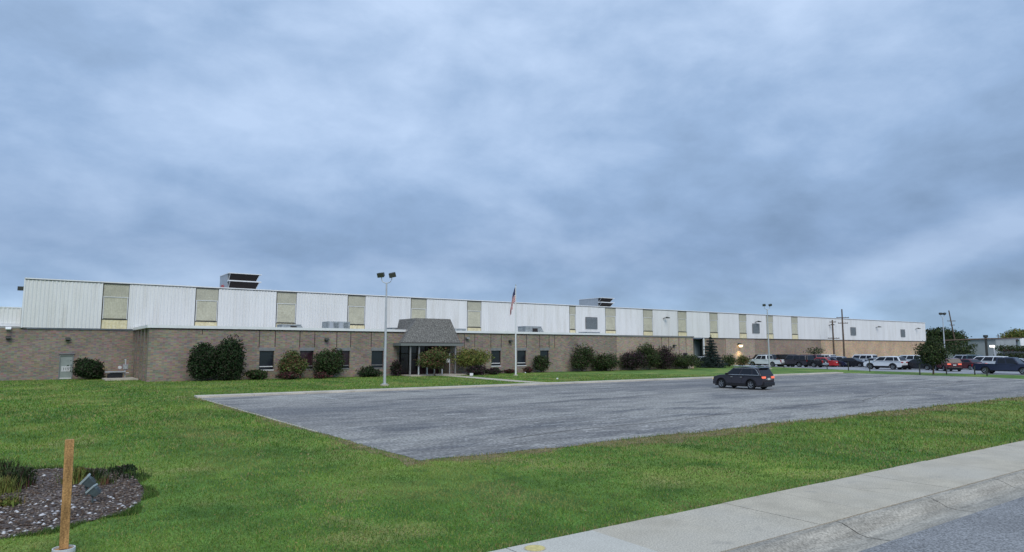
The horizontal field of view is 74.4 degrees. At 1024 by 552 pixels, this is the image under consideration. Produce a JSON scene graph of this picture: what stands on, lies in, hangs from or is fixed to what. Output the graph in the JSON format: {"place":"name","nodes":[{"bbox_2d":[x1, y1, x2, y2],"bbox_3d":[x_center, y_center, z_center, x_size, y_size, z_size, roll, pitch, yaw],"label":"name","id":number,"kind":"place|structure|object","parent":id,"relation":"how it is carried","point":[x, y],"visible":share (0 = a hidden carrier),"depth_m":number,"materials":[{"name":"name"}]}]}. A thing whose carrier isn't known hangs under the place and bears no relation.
{"place":"outdoors","nodes":[
{"label":"outdoors","id":0,"kind":"place"},
{"bbox_2d":[0,278,925,380],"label":"factory building","id":1,"kind":"structure","parent":0,"point":[62,317],"depth_m":74.69,"materials":[{"name":"grey metal"}]},
{"bbox_2d":[59,356,72,378],"bbox_3d":[-40.408,8.273,61.108,0.940,2.110,0.120,4,-8,-35],"label":"door","id":2,"kind":"structure","parent":1,"relation":"in","point":[64,371],"depth_m":61.10,"materials":[{"name":"white metal"}]},
{"bbox_2d":[219,272,261,288],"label":"rooftop ventilator","id":3,"kind":"object","parent":1,"relation":"on","point":[238,280],"visible":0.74,"depth_m":73.78,"materials":[{"name":"metal"}]},
{"bbox_2d":[579,297,614,306],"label":"rooftop ventilator","id":4,"kind":"object","parent":1,"relation":"on","point":[603,301],"visible":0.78,"depth_m":105.56,"materials":[{"name":"metal"}]},
{"bbox_2d":[0,355,1023,551],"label":"lawn","id":5,"kind":"structure","parent":0,"point":[699,371],"depth_m":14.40,"materials":[{"name":"green plant"}]},
{"bbox_2d":[51,439,75,551],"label":"wooden stake","id":6,"kind":"object","parent":5,"relation":"on","point":[64,546],"visible":1,"depth_m":9.03,"materials":[{"name":"brown wood"}]},
{"bbox_2d":[0,467,143,538],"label":"mulch bed","id":7,"kind":"object","parent":5,"relation":"on","point":[50,475],"visible":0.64,"depth_m":11.91,"materials":[{"name":"wood"}]},
{"bbox_2d":[0,468,16,482],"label":"bed plant","id":8,"kind":"object","parent":7,"relation":"on","point":[5,469],"visible":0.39,"depth_m":13.35,"materials":[{"name":"green plant"}]},
{"bbox_2d":[0,496,19,506],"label":"bed plant","id":9,"kind":"object","parent":7,"relation":"on","point":[3,502],"visible":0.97,"depth_m":11.60,"materials":[{"name":"green plant"}]},
{"bbox_2d":[0,474,26,496],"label":"bed plant","id":10,"kind":"object","parent":7,"relation":"on","point":[8,487],"visible":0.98,"depth_m":12.72,"materials":[{"name":"green plant"}]},
{"bbox_2d":[0,455,29,468],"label":"bed plant","id":11,"kind":"object","parent":7,"relation":"on","point":[5,464],"visible":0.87,"depth_m":15.30,"materials":[{"name":"green plant"}]},
{"bbox_2d":[0,492,30,506],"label":"bed plant","id":12,"kind":"object","parent":7,"relation":"on","point":[18,497],"visible":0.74,"depth_m":11.75,"materials":[{"name":"green plant"}]},
{"bbox_2d":[0,464,47,486],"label":"bed plant","id":13,"kind":"object","parent":7,"relation":"on","point":[22,475],"visible":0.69,"depth_m":13.33,"materials":[{"name":"green plant"}]},
{"bbox_2d":[10,465,37,479],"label":"bed plant","id":14,"kind":"object","parent":7,"relation":"on","point":[31,469],"visible":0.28,"depth_m":13.76,"materials":[{"name":"green plant"}]},
{"bbox_2d":[0,475,138,536],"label":"white pebbles","id":15,"kind":"object","parent":7,"relation":"on","point":[17,511],"visible":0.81,"depth_m":11.10,"materials":[{"name":"stone"}]},
{"bbox_2d":[54,468,94,484],"bbox_3d":[-8.843,4.043,13.683,0.834,0.317,0.684,4,-8,-35],"label":"bed plant","id":16,"kind":"object","parent":7,"relation":"on","point":[76,479],"visible":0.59,"depth_m":13.61,"materials":[{"name":"green plant"}]},
{"bbox_2d":[0,464,159,538],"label":"rim grass","id":17,"kind":"structure","parent":7,"relation":"on","point":[134,509],"depth_m":11.28,"materials":[{"name":"green plant"}]},
{"bbox_2d":[73,466,88,475],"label":"bed plant","id":18,"kind":"object","parent":7,"relation":"on","point":[80,468],"visible":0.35,"depth_m":13.86,"materials":[{"name":"green plant"}]},
{"bbox_2d":[79,473,96,494],"bbox_3d":[-7.871,3.928,12.514,0.257,0.493,0.253,3,-7,-25],"label":"garden floodlight","id":19,"kind":"object","parent":7,"relation":"on","point":[88,480],"visible":0.86,"depth_m":12.46,"materials":[{"name":"grey metal"}]},
{"bbox_2d":[85,483,101,502],"bbox_3d":[-7.380,3.893,11.901,0.222,0.430,0.218,2,-6,-16],"label":"garden floodlight","id":20,"kind":"object","parent":7,"relation":"on","point":[94,490],"visible":0.98,"depth_m":11.85,"materials":[{"name":"grey metal"}]},
{"bbox_2d":[74,464,116,480],"bbox_3d":[-8.702,4.070,13.944,0.820,0.320,0.876,1,-6,-13],"label":"bed plant","id":21,"kind":"object","parent":7,"relation":"on","point":[95,472],"visible":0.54,"depth_m":14.01,"materials":[{"name":"green plant"}]},
{"bbox_2d":[94,474,116,484],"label":"bed plant","id":22,"kind":"object","parent":7,"relation":"on","point":[103,481],"visible":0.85,"depth_m":13.52,"materials":[{"name":"green plant"}]},
{"bbox_2d":[97,462,139,475],"bbox_3d":[-8.612,4.206,14.785,0.889,0.231,1.040,4,-8,-35],"label":"bed plant","id":23,"kind":"object","parent":7,"relation":"on","point":[112,470],"visible":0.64,"depth_m":14.71,"materials":[{"name":"green plant"}]},
{"bbox_2d":[112,463,137,472],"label":"bed plant","id":24,"kind":"object","parent":7,"relation":"on","point":[124,467],"visible":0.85,"depth_m":14.81,"materials":[{"name":"green plant"}]},
{"bbox_2d":[109,468,151,479],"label":"bed plant","id":25,"kind":"object","parent":7,"relation":"on","point":[134,475],"visible":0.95,"depth_m":14.19,"materials":[{"name":"green plant"}]},
{"bbox_2d":[67,356,106,379],"bbox_3d":[-38.236,8.222,60.772,2.863,2.158,2.884,-1,-6,9],"label":"bush","id":26,"kind":"object","parent":5,"relation":"on","point":[85,368],"visible":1,"depth_m":60.24,"materials":[{"name":"green plant"}]},
{"bbox_2d":[186,342,220,380],"bbox_3d":[-26.272,7.284,57.620,2.859,3.342,2.651,1,-6,-8],"label":"evergreen bush","id":27,"kind":"object","parent":5,"relation":"on","point":[201,364],"visible":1,"depth_m":57.07,"materials":[{"name":"green plant"}]},
{"bbox_2d":[211,334,246,380],"bbox_3d":[-24.663,6.978,58.587,3.263,4.160,2.584,4,-8,-35],"label":"evergreen bush","id":28,"kind":"object","parent":5,"relation":"on","point":[231,355],"visible":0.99,"depth_m":58.17,"materials":[{"name":"green plant"}]},
{"bbox_2d":[244,368,267,379],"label":"bush","id":29,"kind":"object","parent":5,"relation":"on","point":[255,374],"visible":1,"depth_m":59.89,"materials":[{"name":"green plant"}]},
{"bbox_2d":[272,371,302,379],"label":"bush","id":30,"kind":"object","parent":5,"relation":"on","point":[288,375],"visible":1,"depth_m":60.16,"materials":[{"name":"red plant"}]},
{"bbox_2d":[273,349,313,377],"bbox_3d":[-20.158,7.986,61.719,3.436,2.834,3.262,-3,-7,26],"label":"bush","id":31,"kind":"object","parent":5,"relation":"on","point":[292,362],"visible":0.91,"depth_m":61.31,"materials":[{"name":"green plant"}]},
{"bbox_2d":[194,398,430,461],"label":"worn side verge","id":32,"kind":"structure","parent":5,"relation":"on","point":[371,450],"depth_m":18.81,"materials":[{"name":"soil"}]},
{"bbox_2d":[202,399,317,431],"bbox_3d":[-11.648,5.895,29.366,0.080,0.062,18.100,4,-8,-35],"label":"lot edge strip","id":33,"kind":"object","parent":32,"relation":"on","point":[266,417],"visible":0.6,"depth_m":26.29,"materials":[{"name":"concrete"}]},
{"bbox_2d":[313,371,332,378],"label":"bush","id":34,"kind":"object","parent":5,"relation":"on","point":[320,375],"visible":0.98,"depth_m":62.08,"materials":[{"name":"red plant"}]},
{"bbox_2d":[309,348,345,377],"bbox_3d":[-17.403,8.217,64.133,4.139,2.894,3.765,4,-8,-35],"label":"bush","id":35,"kind":"object","parent":5,"relation":"on","point":[328,361],"visible":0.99,"depth_m":63.50,"materials":[{"name":"green plant"}]},
{"bbox_2d":[355,365,382,376],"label":"bush","id":36,"kind":"object","parent":5,"relation":"on","point":[371,371],"visible":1,"depth_m":65.84,"materials":[{"name":"green plant"}]},
{"bbox_2d":[377,272,395,385],"bbox_3d":[-9.465,3.919,50.559,1.470,8.528,0.640,0,-6,0],"label":"light pole","id":37,"kind":"object","parent":5,"relation":"on","point":[382,274],"visible":0.99,"depth_m":50.51,"materials":[{"name":"metal"}]},
{"bbox_2d":[389,360,403,375],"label":"bush","id":38,"kind":"object","parent":5,"relation":"on","point":[396,368],"visible":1,"depth_m":68.19,"materials":[{"name":"green plant"}]},
{"bbox_2d":[101,318,693,381],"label":"office building","id":39,"kind":"structure","parent":5,"relation":"on","point":[161,352],"depth_m":68.45,"materials":[{"name":"brown brick"}]},
{"bbox_2d":[105,359,128,377],"bbox_3d":[-36.228,8.530,61.855,1.900,1.800,1.300,4,-8,-35],"label":"gas meter","id":40,"kind":"object","parent":39,"relation":"attached to","point":[116,374],"visible":0.93,"depth_m":61.54,"materials":[{"name":"grey metal"}]},
{"bbox_2d":[259,351,273,370],"bbox_3d":[-22.589,7.788,62.016,1.340,1.790,0.290,4,-8,-35],"label":"window","id":41,"kind":"structure","parent":39,"relation":"in","point":[266,358],"depth_m":62.08,"materials":[{"name":"black glass"}]},
{"bbox_2d":[277,324,302,327],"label":"roof air handler","id":42,"kind":"object","parent":39,"relation":"on","point":[291,325],"visible":0.59,"depth_m":67.17,"materials":[{"name":"grey metal"}]},
{"bbox_2d":[300,351,312,369],"bbox_3d":[-19.561,8.022,64.163,1.340,1.790,0.290,4,-8,-35],"label":"window","id":43,"kind":"structure","parent":39,"relation":"in","point":[308,354],"depth_m":64.36,"materials":[{"name":"black glass"}]},
{"bbox_2d":[322,321,349,328],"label":"condenser unit","id":44,"kind":"object","parent":39,"relation":"on","point":[330,324],"visible":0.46,"depth_m":69.94,"materials":[{"name":"grey metal"}]},
{"bbox_2d":[337,351,349,368],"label":"window","id":45,"kind":"structure","parent":39,"relation":"in","point":[346,364],"depth_m":66.50,"materials":[{"name":"black glass"}]},
{"bbox_2d":[371,351,383,368],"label":"window","id":46,"kind":"structure","parent":39,"relation":"in","point":[376,356],"depth_m":68.41,"materials":[{"name":"black glass"}]},
{"bbox_2d":[491,351,499,366],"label":"window","id":47,"kind":"structure","parent":39,"relation":"in","point":[496,361],"depth_m":76.79,"materials":[{"name":"black glass"}]},
{"bbox_2d":[517,351,525,365],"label":"window","id":48,"kind":"structure","parent":39,"relation":"in","point":[521,355],"depth_m":78.90,"materials":[{"name":"black glass"}]},
{"bbox_2d":[517,326,543,331],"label":"roof air handler","id":49,"kind":"object","parent":39,"relation":"on","point":[529,328],"visible":0.76,"depth_m":84.57,"materials":[{"name":"grey metal"}]},
{"bbox_2d":[416,346,453,375],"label":"ornamental tree","id":50,"kind":"object","parent":5,"relation":"on","point":[431,357],"visible":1,"depth_m":67.52,"materials":[{"name":"green plant"}]},
{"bbox_2d":[399,373,491,376],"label":"entrance apron","id":51,"kind":"object","parent":5,"relation":"on","point":[412,375],"visible":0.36,"depth_m":70.00,"materials":[{"name":"concrete"}]},
{"bbox_2d":[447,347,495,367],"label":"ornamental tree","id":52,"kind":"object","parent":5,"relation":"on","point":[468,358],"visible":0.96,"depth_m":71.64,"materials":[{"name":"green plant"}]},
{"bbox_2d":[465,365,488,374],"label":"bush","id":53,"kind":"object","parent":5,"relation":"on","point":[476,369],"visible":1,"depth_m":70.47,"materials":[{"name":"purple plant"}]},
{"bbox_2d":[486,367,503,374],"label":"bush","id":54,"kind":"object","parent":5,"relation":"on","point":[492,371],"visible":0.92,"depth_m":72.08,"materials":[{"name":"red plant"}]},
{"bbox_2d":[449,375,545,382],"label":"entrance walk","id":55,"kind":"structure","parent":5,"relation":"on","point":[496,379],"depth_m":60.39,"materials":[{"name":"concrete"}]},
{"bbox_2d":[513,284,517,375],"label":"flagpole","id":56,"kind":"object","parent":5,"relation":"on","point":[515,374],"visible":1,"depth_m":69.63,"materials":[{"name":"silver metal"}]},
{"bbox_2d":[13,419,1020,542],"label":"fallen leaves","id":57,"kind":"object","parent":5,"relation":"on","point":[486,461],"visible":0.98,"depth_m":16.05,"materials":[{"name":"brown plant"}]},
{"bbox_2d":[194,372,842,397],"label":"parking kerb","id":58,"kind":"structure","parent":5,"relation":"on","point":[340,391],"depth_m":46.51,"materials":[{"name":"concrete"}]},
{"bbox_2d":[533,355,551,371],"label":"bush","id":59,"kind":"object","parent":5,"relation":"on","point":[541,363],"visible":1,"depth_m":78.66,"materials":[{"name":"green plant"}]},
{"bbox_2d":[569,343,597,370],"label":"bush","id":60,"kind":"object","parent":5,"relation":"on","point":[585,358],"visible":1,"depth_m":81.98,"materials":[{"name":"green plant"}]},
{"bbox_2d":[590,351,622,370],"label":"bush","id":61,"kind":"object","parent":5,"relation":"on","point":[604,361],"visible":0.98,"depth_m":83.78,"materials":[{"name":"green plant"}]},
{"bbox_2d":[202,373,1023,460],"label":"parking lot","id":62,"kind":"structure","parent":5,"relation":"on","point":[433,423],"depth_m":31.34,"materials":[{"name":"grey asphalt"}]},
{"bbox_2d":[307,374,978,424],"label":"parking lines","id":63,"kind":"object","parent":62,"relation":"on","point":[625,383],"visible":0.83,"depth_m":41.17,"materials":[{"name":"paint"}]},
{"bbox_2d":[378,377,960,438],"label":"asphalt cracks","id":64,"kind":"object","parent":62,"relation":"on","point":[695,417],"visible":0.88,"depth_m":35.56,"materials":[{"name":"grey asphalt"}]},
{"bbox_2d":[713,365,774,389],"bbox_3d":[15.956,6.981,46.634,1.938,1.569,4.100,5,-8,-36],"label":"suv","id":65,"kind":"object","parent":62,"relation":"on","point":[752,377],"visible":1,"depth_m":45.58,"materials":[{"name":"grey paint"}]},
{"bbox_2d":[618,350,647,369],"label":"bush","id":66,"kind":"object","parent":5,"relation":"on","point":[631,360],"visible":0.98,"depth_m":86.78,"materials":[{"name":"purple plant"}]},
{"bbox_2d":[636,342,663,368],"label":"bush","id":67,"kind":"object","parent":5,"relation":"on","point":[651,355],"visible":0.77,"depth_m":88.75,"materials":[{"name":"green plant"}]},
{"bbox_2d":[652,345,679,368],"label":"bush","id":68,"kind":"object","parent":5,"relation":"on","point":[670,359],"visible":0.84,"depth_m":90.75,"materials":[{"name":"purple plant"}]},
{"bbox_2d":[672,352,703,368],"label":"bush","id":69,"kind":"object","parent":5,"relation":"on","point":[685,361],"visible":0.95,"depth_m":91.93,"materials":[{"name":"green plant"}]},
{"bbox_2d":[399,397,1023,466],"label":"worn verge","id":70,"kind":"structure","parent":5,"relation":"on","point":[547,449],"depth_m":20.05,"materials":[{"name":"soil"}]},
{"bbox_2d":[694,335,728,367],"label":"spruce tree","id":71,"kind":"object","parent":5,"relation":"on","point":[710,360],"visible":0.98,"depth_m":98.65,"materials":[{"name":"green plant"}]},
{"bbox_2d":[721,353,737,366],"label":"bush","id":72,"kind":"object","parent":5,"relation":"on","point":[730,360],"visible":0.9,"depth_m":101.46,"materials":[{"name":"green plant"}]},
{"bbox_2d":[735,354,750,365],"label":"bush","id":73,"kind":"object","parent":5,"relation":"on","point":[743,360],"visible":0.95,"depth_m":103.86,"materials":[{"name":"green plant"}]},
{"bbox_2d":[762,304,771,368],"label":"light pole","id":74,"kind":"object","parent":5,"relation":"on","point":[764,305],"visible":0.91,"depth_m":93.13,"materials":[{"name":"metal"}]},
{"bbox_2d":[733,365,1021,374],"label":"parking lot","id":75,"kind":"structure","parent":5,"relation":"on","point":[965,371],"depth_m":86.08,"materials":[{"name":"grey asphalt"}]},
{"bbox_2d":[749,355,784,366],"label":"pickup truck","id":76,"kind":"object","parent":75,"relation":"on","point":[758,360],"visible":0.98,"depth_m":105.81,"materials":[{"name":"white paint"}]},
{"bbox_2d":[779,355,810,366],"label":"suv","id":77,"kind":"object","parent":75,"relation":"on","point":[798,361],"visible":0.76,"depth_m":102.78,"materials":[{"name":"grey paint"}]},
{"bbox_2d":[790,355,828,366],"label":"pickup truck","id":78,"kind":"object","parent":75,"relation":"on","point":[811,361],"visible":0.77,"depth_m":100.68,"materials":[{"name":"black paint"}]},
{"bbox_2d":[803,346,825,354],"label":"broadleaf tree","id":79,"kind":"object","parent":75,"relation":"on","point":[816,350],"visible":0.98,"depth_m":121.58,"materials":[{"name":"green plant"}]},
{"bbox_2d":[814,357,838,366],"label":"sedan","id":80,"kind":"object","parent":75,"relation":"on","point":[832,363],"visible":0.38,"depth_m":103.97,"materials":[{"name":"red paint"}]},
{"bbox_2d":[828,320,839,354],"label":"utility pole","id":81,"kind":"object","parent":75,"relation":"on","point":[832,338],"visible":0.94,"depth_m":129.21,"materials":[{"name":"brown wood"}]},
{"bbox_2d":[827,357,846,366],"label":"sedan","id":82,"kind":"object","parent":75,"relation":"on","point":[842,363],"visible":0.42,"depth_m":103.72,"materials":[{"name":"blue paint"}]},
{"bbox_2d":[836,309,848,356],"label":"utility pole","id":83,"kind":"object","parent":75,"relation":"on","point":[842,317],"visible":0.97,"depth_m":129.71,"materials":[{"name":"brown wood"}]},
{"bbox_2d":[839,358,865,366],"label":"sedan","id":84,"kind":"object","parent":75,"relation":"on","point":[855,362],"visible":0.48,"depth_m":102.69,"materials":[{"name":"black paint"}]},
{"bbox_2d":[852,354,877,360],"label":"suv","id":85,"kind":"object","parent":75,"relation":"on","point":[863,357],"visible":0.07,"depth_m":108.98,"materials":[{"name":"white paint"}]},
{"bbox_2d":[863,356,907,369],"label":"suv","id":86,"kind":"object","parent":75,"relation":"on","point":[894,362],"visible":0.94,"depth_m":90.12,"materials":[{"name":"white paint"}]},
{"bbox_2d":[902,359,934,369],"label":"sedan","id":87,"kind":"object","parent":75,"relation":"on","point":[912,364],"visible":0.61,"depth_m":89.08,"materials":[{"name":"black paint"}]},
{"bbox_2d":[934,358,961,370],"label":"suv","id":88,"kind":"object","parent":75,"relation":"on","point":[953,364],"visible":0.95,"depth_m":82.34,"materials":[{"name":"red paint"}]},
{"bbox_2d":[960,359,982,369],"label":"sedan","id":89,"kind":"object","parent":75,"relation":"on","point":[966,363],"visible":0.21,"depth_m":89.16,"materials":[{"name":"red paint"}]},
{"bbox_2d":[943,335,1021,355],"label":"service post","id":90,"kind":"object","parent":75,"relation":"on","point":[985,337],"visible":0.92,"depth_m":149.72,"materials":[{"name":"grey"}]},
{"bbox_2d":[973,356,1007,363],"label":"van","id":91,"kind":"object","parent":75,"relation":"on","point":[987,359],"visible":0.06,"depth_m":92.42,"materials":[{"name":"white paint"}]},
{"bbox_2d":[971,357,1023,374],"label":"pickup truck","id":92,"kind":"object","parent":75,"relation":"on","point":[1015,364],"visible":0.95,"depth_m":73.48,"materials":[{"name":"blue paint"}]},
{"bbox_2d":[995,345,1023,358],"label":"hedge","id":93,"kind":"object","parent":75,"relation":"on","point":[1018,348],"visible":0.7,"depth_m":145.67,"materials":[{"name":"green plant"}]},
{"bbox_2d":[910,336,954,373],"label":"broadleaf tree","id":94,"kind":"object","parent":5,"relation":"on","point":[930,354],"visible":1,"depth_m":72.71,"materials":[{"name":"green plant"}]},
{"bbox_2d":[925,326,971,351],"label":"broadleaf tree","id":95,"kind":"object","parent":5,"relation":"on","point":[937,332],"visible":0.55,"depth_m":167.39,"materials":[{"name":"green plant"}]},
{"bbox_2d":[941,340,977,357],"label":"broadleaf tree","id":96,"kind":"object","parent":5,"relation":"on","point":[962,349],"visible":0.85,"depth_m":117.16,"materials":[{"name":"green plant"}]},
{"bbox_2d":[947,338,1015,357],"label":"warehouse","id":97,"kind":"structure","parent":5,"relation":"on","point":[980,348],"depth_m":174.61,"materials":[{"name":"white metal"}]},
{"bbox_2d":[999,327,1023,337],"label":"broadleaf tree","id":98,"kind":"object","parent":5,"relation":"on","point":[1015,333],"visible":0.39,"depth_m":213.65,"materials":[{"name":"green plant"}]},
{"bbox_2d":[0,0,1023,338],"label":"sky","id":99,"kind":"structure","parent":0,"point":[864,159],"materials":[{"name":"blue"}]},
{"bbox_2d":[490,530,657,551],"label":"new sidewalk","id":100,"kind":"structure","parent":0,"point":[590,541],"depth_m":9.25,"materials":[{"name":"concrete"}]},
{"bbox_2d":[524,545,545,551],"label":"valve lid","id":101,"kind":"object","parent":100,"relation":"on","point":[534,548],"visible":0.98,"depth_m":9.08,"materials":[{"name":"metal"}]},
{"bbox_2d":[593,440,1023,551],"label":"sidewalk","id":102,"kind":"structure","parent":0,"point":[728,526],"depth_m":11.63,"materials":[{"name":"concrete"}]},
{"bbox_2d":[850,483,1018,540],"bbox_3d":[15.676,4.728,17.220,98.000,0.001,1.500,4,-8,-35],"label":"gutter bed","id":103,"kind":"object","parent":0,"point":[886,540],"depth_m":10.67,"materials":[{"name":"grey concrete"}]},
{"bbox_2d":[725,470,1023,551],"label":"kerb and gutter","id":104,"kind":"structure","parent":103,"relation":"on","point":[893,522],"depth_m":10.94,"materials":[{"name":"concrete"}]},
{"bbox_2d":[859,497,1023,551],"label":"road","id":105,"kind":"structure","parent":0,"point":[999,528],"depth_m":10.18,"materials":[{"name":"grey asphalt"}]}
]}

